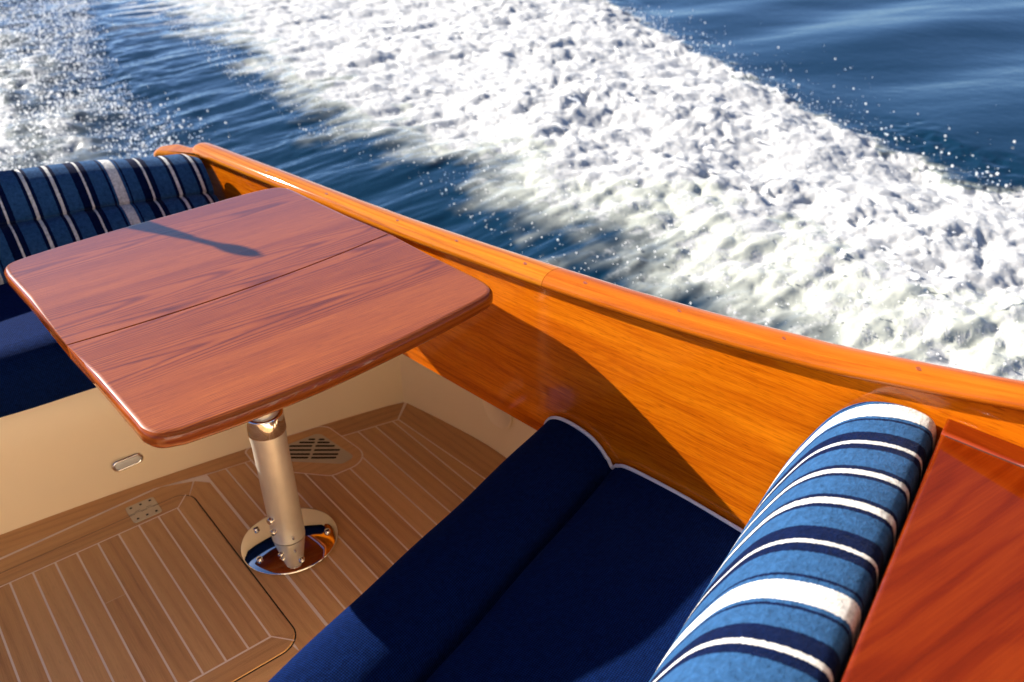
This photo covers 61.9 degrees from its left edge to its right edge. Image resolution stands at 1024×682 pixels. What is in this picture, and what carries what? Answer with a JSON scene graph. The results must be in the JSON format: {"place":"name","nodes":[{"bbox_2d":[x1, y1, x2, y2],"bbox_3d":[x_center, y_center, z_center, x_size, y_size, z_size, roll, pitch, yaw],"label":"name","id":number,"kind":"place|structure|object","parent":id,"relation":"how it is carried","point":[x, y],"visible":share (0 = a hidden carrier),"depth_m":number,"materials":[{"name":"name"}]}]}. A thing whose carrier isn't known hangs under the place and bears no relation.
{"place":"outdoors","nodes":[
{"label":"outdoors","id":0,"kind":"place"},
{"bbox_2d":[0,0,1023,299],"bbox_3d":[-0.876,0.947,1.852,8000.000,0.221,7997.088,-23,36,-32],"label":"water","id":1,"kind":"structure","parent":0,"point":[916,74],"depth_m":6.96,"materials":[{"name":"liquid"}]},
{"bbox_2d":[0,0,123,169],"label":"spray","id":2,"kind":"object","parent":1,"relation":"on","point":[41,114],"visible":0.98,"depth_m":7.84,"materials":[{"name":"white liquid"}]},
{"bbox_2d":[40,80,225,158],"bbox_3d":[-2.988,-1.784,6.551,0.988,0.207,2.304,-23,36,-32],"label":"spray","id":3,"kind":"object","parent":1,"relation":"on","point":[137,135],"visible":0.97,"depth_m":6.49,"materials":[{"name":"white liquid"}]},
{"bbox_2d":[0,142,1023,681],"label":"motor boat","id":4,"kind":"object","parent":1,"relation":"on","point":[120,552],"visible":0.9,"depth_m":1.83,"materials":[{"name":"brown wood"}]},
{"bbox_2d":[0,283,95,417],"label":"seat cushion","id":5,"kind":"object","parent":4,"relation":"on","point":[39,366],"visible":0.14,"depth_m":1.98,"materials":[{"name":"blue fabric"}]},
{"bbox_2d":[0,154,218,284],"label":"backrest cushion","id":6,"kind":"object","parent":5,"relation":"on","point":[45,208],"visible":0.77,"depth_m":2.42,"materials":[{"name":"fabric"}]},
{"bbox_2d":[4,188,492,574],"bbox_3d":[-0.567,0.157,1.969,0.752,0.676,0.955,-23,36,-32],"label":"cockpit table","id":7,"kind":"object","parent":4,"relation":"on","point":[256,312],"visible":1,"depth_m":1.72,"materials":[{"name":"brown wood"}]},
{"bbox_2d":[268,416,742,681],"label":"seat cushion","id":8,"kind":"object","parent":4,"relation":"on","point":[556,549],"visible":0.93,"depth_m":1.44,"materials":[{"name":"blue fabric"}]},
{"bbox_2d":[649,401,935,681],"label":"backrest cushion","id":9,"kind":"object","parent":8,"relation":"on","point":[790,592],"visible":0.97,"depth_m":1.00,"materials":[{"name":"fabric"}]},
{"bbox_2d":[154,0,1016,370],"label":"foam beads","id":10,"kind":"object","parent":1,"relation":"on","point":[520,182],"visible":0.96,"depth_m":4.90,"materials":[{"name":"white liquid"}]},
{"bbox_2d":[167,0,1023,380],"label":"wake foam","id":11,"kind":"object","parent":1,"relation":"on","point":[745,290],"visible":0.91,"depth_m":5.12,"materials":[{"name":"liquid"}]},
{"bbox_2d":[623,1,1015,190],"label":"drops","id":12,"kind":"object","parent":11,"relation":"on","point":[976,173],"visible":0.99,"depth_m":6.28,"materials":[{"name":"white liquid"}]},
{"bbox_2d":[241,0,1023,377],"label":"foam droplets","id":13,"kind":"object","parent":1,"relation":"on","point":[747,170],"visible":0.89,"depth_m":5.04,"materials":[{"name":"white liquid"}]},
{"bbox_2d":[305,0,1023,308],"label":"foam strands","id":14,"kind":"object","parent":1,"relation":"on","point":[924,250],"visible":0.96,"depth_m":5.26,"materials":[{"name":"white liquid"}]}
]}

